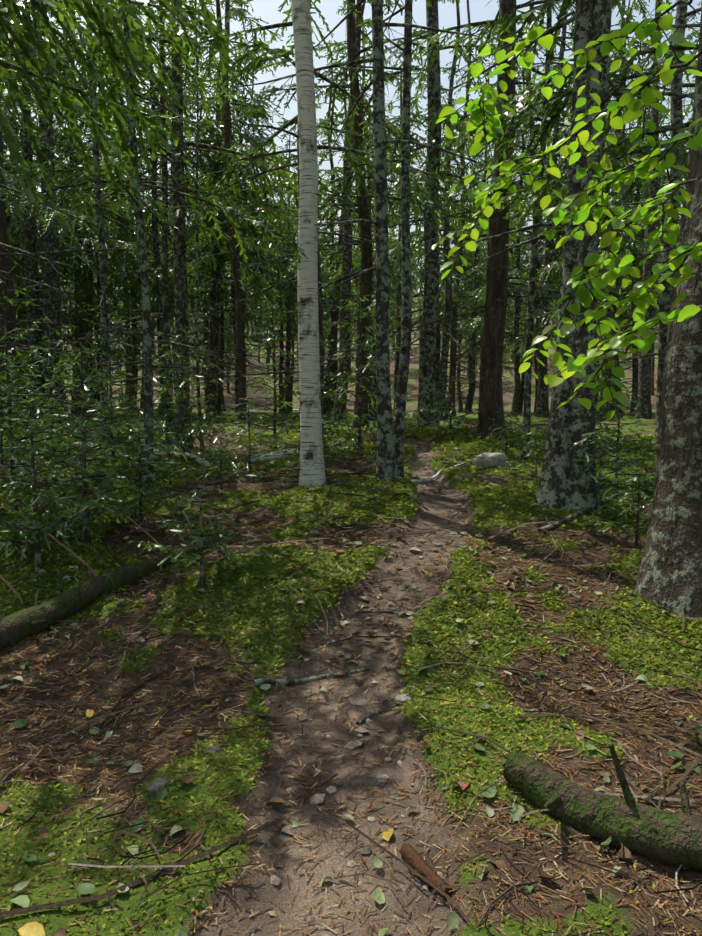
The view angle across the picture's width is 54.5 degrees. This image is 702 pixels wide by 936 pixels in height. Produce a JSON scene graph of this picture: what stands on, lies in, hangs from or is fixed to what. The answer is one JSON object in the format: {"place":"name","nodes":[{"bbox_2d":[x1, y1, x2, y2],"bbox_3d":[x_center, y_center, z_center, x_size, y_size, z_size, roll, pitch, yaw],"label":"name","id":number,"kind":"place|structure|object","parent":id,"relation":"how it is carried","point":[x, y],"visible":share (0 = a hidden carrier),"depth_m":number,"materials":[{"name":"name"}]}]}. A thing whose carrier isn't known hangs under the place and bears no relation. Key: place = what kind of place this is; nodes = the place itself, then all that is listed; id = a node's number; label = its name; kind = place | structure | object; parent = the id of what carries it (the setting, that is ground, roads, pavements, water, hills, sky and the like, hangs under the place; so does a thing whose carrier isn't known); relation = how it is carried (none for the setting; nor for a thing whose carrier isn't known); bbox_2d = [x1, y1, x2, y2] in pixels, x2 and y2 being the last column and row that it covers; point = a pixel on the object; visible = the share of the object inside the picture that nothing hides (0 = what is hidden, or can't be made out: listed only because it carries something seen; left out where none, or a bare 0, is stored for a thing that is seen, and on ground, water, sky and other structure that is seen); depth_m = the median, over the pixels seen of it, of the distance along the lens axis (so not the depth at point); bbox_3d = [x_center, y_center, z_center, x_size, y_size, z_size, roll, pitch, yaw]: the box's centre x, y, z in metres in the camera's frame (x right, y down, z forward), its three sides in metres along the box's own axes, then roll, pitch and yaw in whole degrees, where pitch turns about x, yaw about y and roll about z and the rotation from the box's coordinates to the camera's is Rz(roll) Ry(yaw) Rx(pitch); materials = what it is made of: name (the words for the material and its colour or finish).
{"place":"outdoors","nodes":[
{"label":"outdoors","id":0,"kind":"place"},
{"bbox_2d":[0,295,701,935],"bbox_3d":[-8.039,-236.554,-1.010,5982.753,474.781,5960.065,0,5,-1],"label":"ground","id":1,"kind":"structure","parent":0,"point":[266,891],"depth_m":3.29,"materials":[{"name":"soil"}]},
{"bbox_2d":[0,356,64,463],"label":"fir sapling","id":2,"kind":"object","parent":1,"relation":"on","point":[2,442],"visible":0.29,"depth_m":9.46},
{"bbox_2d":[1,81,85,373],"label":"conifer","id":3,"kind":"object","parent":1,"relation":"on","point":[39,229],"visible":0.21,"depth_m":21.64,"materials":[{"name":"green plant"}]},
{"bbox_2d":[3,17,92,411],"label":"conifer","id":4,"kind":"object","parent":1,"relation":"on","point":[19,296],"visible":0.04,"depth_m":25.61,"materials":[{"name":"green plant"}]},
{"bbox_2d":[0,279,118,530],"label":"fir sapling","id":5,"kind":"object","parent":1,"relation":"on","point":[9,384],"visible":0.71,"depth_m":5.92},
{"bbox_2d":[0,405,122,571],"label":"fir sapling","id":6,"kind":"object","parent":1,"relation":"on","point":[34,513],"visible":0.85,"depth_m":4.86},
{"bbox_2d":[1,9,126,418],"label":"tree","id":7,"kind":"object","parent":1,"relation":"on","point":[34,337],"visible":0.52,"depth_m":17.93,"materials":[{"name":"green plant"}]},
{"bbox_2d":[1,22,128,366],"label":"conifer","id":8,"kind":"object","parent":1,"relation":"on","point":[61,138],"visible":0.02,"depth_m":20.64,"materials":[{"name":"green plant"}]},
{"bbox_2d":[0,314,130,482],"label":"fir sapling","id":9,"kind":"object","parent":1,"relation":"on","point":[50,390],"visible":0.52,"depth_m":7.13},
{"bbox_2d":[0,41,134,424],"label":"tree","id":10,"kind":"object","parent":1,"relation":"on","point":[5,264],"visible":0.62,"depth_m":15.60,"materials":[{"name":"green plant"}]},
{"bbox_2d":[10,1,135,412],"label":"conifer","id":11,"kind":"object","parent":1,"relation":"on","point":[79,241],"visible":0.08,"depth_m":26.78,"materials":[{"name":"green plant"}]},
{"bbox_2d":[3,12,154,422],"bbox_3d":[-7.563,-9.027,17.359,4.606,16.361,4.344,-2,5,-23],"label":"tree","id":12,"kind":"object","parent":1,"relation":"on","point":[51,277],"visible":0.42,"depth_m":17.80,"materials":[{"name":"green plant"}]},
{"bbox_2d":[1,0,156,388],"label":"conifer","id":13,"kind":"object","parent":1,"relation":"on","point":[107,235],"visible":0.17,"depth_m":21.43,"materials":[{"name":"green plant"}]},
{"bbox_2d":[31,1,135,412],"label":"conifer","id":14,"kind":"object","parent":1,"relation":"on","point":[78,410],"depth_m":29.38,"materials":[{"name":"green plant"}]},
{"bbox_2d":[21,61,154,416],"bbox_3d":[-9.377,-7.798,23.467,4.798,12.703,4.003,5,7,43],"label":"conifer","id":15,"kind":"object","parent":1,"relation":"on","point":[89,279],"visible":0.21,"depth_m":23.74,"materials":[{"name":"green plant"}]},
{"bbox_2d":[0,338,176,563],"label":"fir sapling","id":16,"kind":"object","parent":1,"relation":"on","point":[83,506],"visible":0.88,"depth_m":5.32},
{"bbox_2d":[12,69,173,415],"bbox_3d":[-9.305,-8.310,25.373,4.771,13.626,5.815,4,7,40],"label":"conifer","id":17,"kind":"object","parent":1,"relation":"on","point":[127,262],"visible":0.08,"depth_m":25.43,"materials":[{"name":"green plant"}]},
{"bbox_2d":[19,295,183,471],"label":"fir sapling","id":18,"kind":"object","parent":1,"relation":"on","point":[110,396],"visible":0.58,"depth_m":8.36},
{"bbox_2d":[0,11,210,440],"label":"tree","id":19,"kind":"object","parent":1,"relation":"on","point":[102,263],"visible":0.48,"depth_m":10.89,"materials":[{"name":"green plant"}]},
{"bbox_2d":[0,536,214,649],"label":"mossy log","id":20,"kind":"object","parent":1,"relation":"on","point":[18,626],"visible":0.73,"depth_m":4.38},
{"bbox_2d":[0,0,228,379],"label":"branches","id":21,"kind":"object","parent":1,"relation":"on","point":[78,102],"visible":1,"depth_m":5.27,"materials":[{"name":"green plant"}]},
{"bbox_2d":[0,0,232,362],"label":"branches","id":22,"kind":"object","parent":1,"relation":"on","point":[62,15],"visible":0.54,"depth_m":7.62,"materials":[{"name":"green plant"}]},
{"bbox_2d":[93,77,174,411],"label":"conifer","id":23,"kind":"object","parent":1,"relation":"on","point":[127,370],"visible":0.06,"depth_m":32.91,"materials":[{"name":"green plant"}]},
{"bbox_2d":[95,154,172,412],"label":"conifer","id":24,"kind":"object","parent":1,"relation":"on","point":[134,371],"visible":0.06,"depth_m":34.41,"materials":[{"name":"green plant"}]},
{"bbox_2d":[54,400,216,526],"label":"fir sapling","id":25,"kind":"object","parent":1,"relation":"on","point":[140,475],"visible":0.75,"depth_m":5.96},
{"bbox_2d":[0,0,308,498],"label":"tree","id":26,"kind":"object","parent":1,"relation":"on","point":[147,378],"visible":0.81,"depth_m":6.72,"materials":[{"name":"green plant"}]},
{"bbox_2d":[61,0,248,415],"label":"conifer","id":27,"kind":"object","parent":1,"relation":"on","point":[155,222],"visible":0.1,"depth_m":21.95,"materials":[{"name":"green plant"}]},
{"bbox_2d":[115,110,208,412],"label":"conifer","id":28,"kind":"object","parent":1,"relation":"on","point":[153,325],"visible":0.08,"depth_m":29.83,"materials":[{"name":"green plant"}]},
{"bbox_2d":[116,339,226,455],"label":"fir sapling","id":29,"kind":"object","parent":1,"relation":"on","point":[167,406],"visible":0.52,"depth_m":9.76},
{"bbox_2d":[93,150,249,411],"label":"conifer","id":30,"kind":"object","parent":1,"relation":"on","point":[127,284],"visible":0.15,"depth_m":28.81,"materials":[{"name":"green plant"}]},
{"bbox_2d":[116,326,233,464],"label":"fir sapling","id":31,"kind":"object","parent":1,"relation":"on","point":[189,431],"visible":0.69,"depth_m":9.37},
{"bbox_2d":[59,0,298,442],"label":"tree","id":32,"kind":"object","parent":1,"relation":"on","point":[164,314],"visible":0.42,"depth_m":11.42,"materials":[{"name":"green plant"}]},
{"bbox_2d":[19,0,341,449],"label":"tree","id":33,"kind":"object","parent":1,"relation":"on","point":[181,275],"visible":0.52,"depth_m":10.67,"materials":[{"name":"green plant"}]},
{"bbox_2d":[128,488,270,587],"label":"fir sapling","id":34,"kind":"object","parent":1,"relation":"on","point":[191,557],"visible":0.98,"depth_m":4.65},
{"bbox_2d":[116,0,297,415],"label":"conifer","id":35,"kind":"object","parent":1,"relation":"on","point":[215,293],"visible":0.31,"depth_m":23.49,"materials":[{"name":"green plant"}]},
{"bbox_2d":[154,57,259,411],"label":"conifer","id":36,"kind":"object","parent":1,"relation":"on","point":[225,316],"visible":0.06,"depth_m":38.73,"materials":[{"name":"green plant"}]},
{"bbox_2d":[146,0,273,452],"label":"tree","id":37,"kind":"object","parent":1,"relation":"on","point":[244,240],"visible":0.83,"depth_m":9.99,"materials":[{"name":"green plant"}]},
{"bbox_2d":[188,282,233,405],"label":"conifer","id":38,"kind":"object","parent":1,"relation":"on","point":[202,313],"visible":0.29,"depth_m":35.54,"materials":[{"name":"green plant"}]},
{"bbox_2d":[177,434,262,494],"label":"fir sapling","id":39,"kind":"object","parent":1,"relation":"on","point":[205,475],"visible":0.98,"depth_m":7.23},
{"bbox_2d":[150,137,294,413],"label":"conifer","id":40,"kind":"object","parent":1,"relation":"on","point":[220,389],"visible":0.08,"depth_m":31.10,"materials":[{"name":"green plant"}]},
{"bbox_2d":[148,0,297,411],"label":"conifer","id":41,"kind":"object","parent":1,"relation":"on","point":[239,136],"visible":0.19,"depth_m":24.37,"materials":[{"name":"green plant"}]},
{"bbox_2d":[150,70,297,383],"bbox_3d":[-3.792,-6.890,21.970,4.748,11.079,4.795,-3,6,-27],"label":"conifer","id":42,"kind":"object","parent":1,"relation":"on","point":[245,194],"visible":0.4,"depth_m":21.43,"materials":[{"name":"green plant"}]},
{"bbox_2d":[158,0,325,421],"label":"conifer","id":43,"kind":"object","parent":1,"relation":"on","point":[239,294],"visible":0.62,"depth_m":16.86,"materials":[{"name":"green plant"}]},
{"bbox_2d":[186,95,297,401],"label":"conifer","id":44,"kind":"object","parent":1,"relation":"on","point":[225,285],"visible":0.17,"depth_m":25.83,"materials":[{"name":"green plant"}]},
{"bbox_2d":[209,403,280,474],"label":"fir sapling","id":45,"kind":"object","parent":1,"relation":"on","point":[261,415],"visible":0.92,"depth_m":8.48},
{"bbox_2d":[219,331,299,449],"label":"fir sapling","id":46,"kind":"object","parent":1,"relation":"on","point":[289,421],"visible":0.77,"depth_m":10.74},
{"bbox_2d":[245,235,297,411],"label":"conifer","id":47,"kind":"object","parent":1,"relation":"on","point":[271,306],"visible":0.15,"depth_m":41.63,"materials":[{"name":"green plant"}]},
{"bbox_2d":[251,230,297,409],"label":"conifer","id":48,"kind":"object","parent":1,"relation":"on","point":[292,363],"visible":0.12,"depth_m":36.01,"materials":[{"name":"green plant"}]},
{"bbox_2d":[227,140,336,411],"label":"conifer","id":49,"kind":"object","parent":1,"relation":"on","point":[282,343],"visible":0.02,"depth_m":33.12,"materials":[{"name":"green plant"}]},
{"bbox_2d":[249,134,329,412],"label":"conifer","id":50,"kind":"object","parent":1,"relation":"on","point":[287,364],"visible":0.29,"depth_m":28.25,"materials":[{"name":"green plant"}]},
{"bbox_2d":[266,160,337,390],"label":"conifer","id":51,"kind":"object","parent":1,"relation":"on","point":[324,317],"visible":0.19,"depth_m":32.61,"materials":[{"name":"green plant"}]},
{"bbox_2d":[291,0,325,486],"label":"birch","id":52,"kind":"object","parent":1,"relation":"on","point":[312,468],"visible":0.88,"depth_m":7.45,"materials":[{"name":"white plant"}]},
{"bbox_2d":[259,377,358,471],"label":"fir sapling","id":53,"kind":"object","parent":1,"relation":"on","point":[331,429],"visible":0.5,"depth_m":8.11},
{"bbox_2d":[254,667,368,686],"bbox_3d":[-0.205,1.118,3.669,0.656,0.073,0.053,-2,5,-24],"label":"stick","id":54,"kind":"object","parent":1,"relation":"on","point":[261,681],"visible":0.94,"depth_m":3.64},
{"bbox_2d":[265,105,358,387],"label":"conifer","id":55,"kind":"object","parent":1,"relation":"on","point":[291,289],"visible":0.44,"depth_m":19.83,"materials":[{"name":"green plant"}]},
{"bbox_2d":[158,0,473,437],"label":"conifer","id":56,"kind":"object","parent":1,"relation":"on","point":[253,66],"visible":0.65,"depth_m":9.90,"materials":[{"name":"green plant"}]},
{"bbox_2d":[0,446,655,935],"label":"pebbles","id":57,"kind":"object","parent":1,"relation":"on","point":[316,798],"visible":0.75,"depth_m":2.96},
{"bbox_2d":[291,40,393,412],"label":"conifer","id":58,"kind":"object","parent":1,"relation":"on","point":[333,176],"visible":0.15,"depth_m":31.95,"materials":[{"name":"green plant"}]},
{"bbox_2d":[275,0,412,414],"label":"conifer","id":59,"kind":"object","parent":1,"relation":"on","point":[333,330],"visible":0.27,"depth_m":23.53,"materials":[{"name":"green plant"}]},
{"bbox_2d":[272,0,423,423],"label":"conifer","id":60,"kind":"object","parent":1,"relation":"on","point":[346,266],"visible":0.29,"depth_m":16.07,"materials":[{"name":"green plant"}]},
{"bbox_2d":[0,424,701,935],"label":"moss fronds","id":61,"kind":"object","parent":1,"relation":"on","point":[302,490],"visible":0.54,"depth_m":4.32,"materials":[{"name":"plant"}]},
{"bbox_2d":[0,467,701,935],"bbox_3d":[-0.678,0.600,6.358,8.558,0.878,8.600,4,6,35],"label":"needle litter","id":62,"kind":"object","parent":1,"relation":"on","point":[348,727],"visible":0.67,"depth_m":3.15,"materials":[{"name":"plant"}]},
{"bbox_2d":[0,420,701,935],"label":"leaf litter","id":63,"kind":"object","parent":1,"relation":"on","point":[32,928],"visible":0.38,"depth_m":3.17,"materials":[{"name":"green plant"}]},
{"bbox_2d":[0,417,701,935],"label":"twigs","id":64,"kind":"object","parent":1,"relation":"on","point":[206,851],"visible":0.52,"depth_m":3.52,"materials":[{"name":"wood"}]},
{"bbox_2d":[285,294,425,451],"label":"fir sapling","id":65,"kind":"object","parent":1,"relation":"on","point":[372,430],"visible":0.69,"depth_m":10.42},
{"bbox_2d":[317,0,415,477],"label":"tree","id":66,"kind":"object","parent":1,"relation":"on","point":[402,384],"visible":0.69,"depth_m":7.96,"materials":[{"name":"grey plant"}]},
{"bbox_2d":[236,0,498,480],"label":"tree","id":67,"kind":"object","parent":1,"relation":"on","point":[386,466],"visible":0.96,"depth_m":7.48,"materials":[{"name":"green plant"}]},
{"bbox_2d":[320,198,416,413],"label":"conifer","id":68,"kind":"object","parent":1,"relation":"on","point":[390,293],"visible":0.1,"depth_m":28.25,"materials":[{"name":"green plant"}]},
{"bbox_2d":[259,0,488,428],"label":"conifer","id":69,"kind":"object","parent":1,"relation":"on","point":[361,209],"visible":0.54,"depth_m":13.07,"materials":[{"name":"green plant"}]},
{"bbox_2d":[321,16,441,420],"bbox_3d":[0.405,-6.947,19.571,3.996,11.895,4.019,-3,3,-40],"label":"conifer","id":70,"kind":"object","parent":1,"relation":"on","point":[371,414],"visible":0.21,"depth_m":19.67,"materials":[{"name":"green plant"}]},
{"bbox_2d":[352,76,442,411],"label":"conifer","id":71,"kind":"object","parent":1,"relation":"on","point":[397,353],"visible":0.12,"depth_m":38.16,"materials":[{"name":"green plant"}]},
{"bbox_2d":[351,52,487,410],"bbox_3d":[3.454,-10.183,29.841,6.521,16.409,5.613,1,5,7],"label":"conifer","id":72,"kind":"object","parent":1,"relation":"on","point":[422,268],"visible":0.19,"depth_m":29.72,"materials":[{"name":"green plant"}]},
{"bbox_2d":[400,843,452,899],"bbox_3d":[0.250,1.358,2.288,0.051,0.079,0.285,-2,5,-23],"label":"bark chunk","id":73,"kind":"object","parent":1,"relation":"on","point":[411,855],"visible":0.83,"depth_m":2.29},
{"bbox_2d":[332,0,532,427],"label":"conifer","id":74,"kind":"object","parent":1,"relation":"on","point":[427,370],"visible":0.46,"depth_m":13.09,"materials":[{"name":"green plant"}]},
{"bbox_2d":[357,0,518,419],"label":"conifer","id":75,"kind":"object","parent":1,"relation":"on","point":[447,313],"visible":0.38,"depth_m":17.87,"materials":[{"name":"green plant"}]},
{"bbox_2d":[394,212,486,396],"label":"conifer","id":76,"kind":"object","parent":1,"relation":"on","point":[459,313],"visible":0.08,"depth_m":31.89,"materials":[{"name":"green plant"}]},
{"bbox_2d":[422,377,485,440],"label":"fir sapling","id":77,"kind":"object","parent":1,"relation":"on","point":[451,404],"visible":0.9,"depth_m":11.65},
{"bbox_2d":[389,0,524,416],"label":"conifer","id":78,"kind":"object","parent":1,"relation":"on","point":[456,288],"visible":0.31,"depth_m":21.62,"materials":[{"name":"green plant"}]},
{"bbox_2d":[411,64,532,413],"bbox_3d":[4.980,-8.866,27.234,5.628,14.246,4.531,1,6,-11],"label":"conifer","id":79,"kind":"object","parent":1,"relation":"on","point":[472,384],"visible":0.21,"depth_m":27.67,"materials":[{"name":"green plant"}]},
{"bbox_2d":[472,453,508,468],"bbox_3d":[1.854,-0.063,9.081,0.418,0.272,0.324,-4,7,-41],"label":"rock","id":80,"kind":"object","parent":1,"relation":"on","point":[488,460],"visible":0.6,"depth_m":8.94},
{"bbox_2d":[443,151,552,392],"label":"conifer","id":81,"kind":"object","parent":1,"relation":"on","point":[520,330],"visible":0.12,"depth_m":32.50,"materials":[{"name":"green plant"}]},
{"bbox_2d":[474,411,541,455],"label":"fir sapling","id":82,"kind":"object","parent":1,"relation":"on","point":[505,445],"visible":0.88,"depth_m":9.54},
{"bbox_2d":[457,49,559,416],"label":"conifer","id":83,"kind":"object","parent":1,"relation":"on","point":[516,348],"visible":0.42,"depth_m":22.50,"materials":[{"name":"green plant"}]},
{"bbox_2d":[348,0,675,439],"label":"tree","id":84,"kind":"object","parent":1,"relation":"on","point":[490,382],"visible":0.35,"depth_m":11.42,"materials":[{"name":"green plant"}]},
{"bbox_2d":[460,131,564,413],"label":"conifer","id":85,"kind":"object","parent":1,"relation":"on","point":[520,405],"visible":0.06,"depth_m":31.35,"materials":[{"name":"green plant"}]},
{"bbox_2d":[452,0,573,412],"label":"conifer","id":86,"kind":"object","parent":1,"relation":"on","point":[538,264],"visible":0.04,"depth_m":28.02,"materials":[{"name":"green plant"}]},
{"bbox_2d":[504,428,547,477],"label":"fir sapling","id":87,"kind":"object","parent":1,"relation":"on","point":[530,452],"visible":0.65,"depth_m":8.17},
{"bbox_2d":[473,0,611,417],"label":"conifer","id":88,"kind":"object","parent":1,"relation":"on","point":[542,398],"visible":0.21,"depth_m":24.41,"materials":[{"name":"green plant"}]},
{"bbox_2d":[432,0,701,420],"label":"leafy branch","id":89,"kind":"object","parent":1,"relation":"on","point":[585,295],"visible":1,"depth_m":3.14,"materials":[{"name":"green plant"}]},
{"bbox_2d":[439,0,698,322],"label":"tree","id":90,"kind":"object","parent":1,"relation":"on","point":[528,109],"visible":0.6,"depth_m":8.41,"materials":[{"name":"green plant"}]},
{"bbox_2d":[438,0,699,510],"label":"tree","id":91,"kind":"object","parent":1,"relation":"on","point":[552,490],"visible":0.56,"depth_m":6.35,"materials":[{"name":"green plant"}]},
{"bbox_2d":[442,0,695,458],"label":"tree","id":92,"kind":"object","parent":1,"relation":"on","point":[528,346],"visible":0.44,"depth_m":9.65,"materials":[{"name":"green plant"}]},
{"bbox_2d":[511,109,661,424],"bbox_3d":[5.696,-8.071,16.369,3.308,14.819,2.949,-1,5,-12],"label":"conifer","id":93,"kind":"object","parent":1,"relation":"on","point":[629,239],"visible":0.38,"depth_m":16.65,"materials":[{"name":"green plant"}]},
{"bbox_2d":[552,0,644,420],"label":"conifer","id":94,"kind":"object","parent":1,"relation":"on","point":[610,292],"visible":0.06,"depth_m":20.25,"materials":[{"name":"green plant"}]},
{"bbox_2d":[503,744,701,871],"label":"mossy log","id":95,"kind":"object","parent":1,"relation":"on","point":[669,838],"visible":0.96,"depth_m":2.42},
{"bbox_2d":[565,432,642,511],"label":"fir sapling","id":96,"kind":"object","parent":1,"relation":"on","point":[601,476],"visible":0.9,"depth_m":6.24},
{"bbox_2d":[536,0,689,416],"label":"conifer","id":97,"kind":"object","parent":1,"relation":"on","point":[611,407],"visible":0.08,"depth_m":22.89,"materials":[{"name":"green plant"}]},
{"bbox_2d":[537,0,693,512],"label":"tree","id":98,"kind":"object","parent":1,"relation":"on","point":[582,419],"visible":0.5,"depth_m":6.24,"materials":[{"name":"grey plant"}]},
{"bbox_2d":[555,96,679,416],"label":"conifer","id":99,"kind":"object","parent":1,"relation":"on","point":[635,373],"visible":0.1,"depth_m":24.21,"materials":[{"name":"green plant"}]},
{"bbox_2d":[584,470,655,548],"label":"fir sapling","id":100,"kind":"object","parent":1,"relation":"on","point":[638,509],"visible":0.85,"depth_m":5.52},
{"bbox_2d":[595,389,657,484],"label":"fir sapling","id":101,"kind":"object","parent":1,"relation":"on","point":[618,431],"visible":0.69,"depth_m":7.25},
{"bbox_2d":[599,0,693,418],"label":"tree","id":102,"kind":"object","parent":1,"relation":"on","point":[644,390],"visible":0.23,"depth_m":18.22,"materials":[{"name":"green plant"}]},
{"bbox_2d":[605,0,700,442],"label":"tree","id":103,"kind":"object","parent":1,"relation":"on","point":[677,85],"visible":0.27,"depth_m":10.64,"materials":[{"name":"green plant"}]},
{"bbox_2d":[632,30,699,375],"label":"conifer","id":104,"kind":"object","parent":1,"relation":"on","point":[694,33],"visible":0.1,"depth_m":23.23,"materials":[{"name":"green plant"}]},
{"bbox_2d":[634,4,701,618],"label":"tree","id":105,"kind":"object","parent":1,"relation":"on","point":[670,575],"visible":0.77,"depth_m":4.26,"materials":[{"name":"brown plant"}]},
{"bbox_2d":[0,0,701,297],"label":"sky","id":106,"kind":"structure","parent":0,"point":[268,11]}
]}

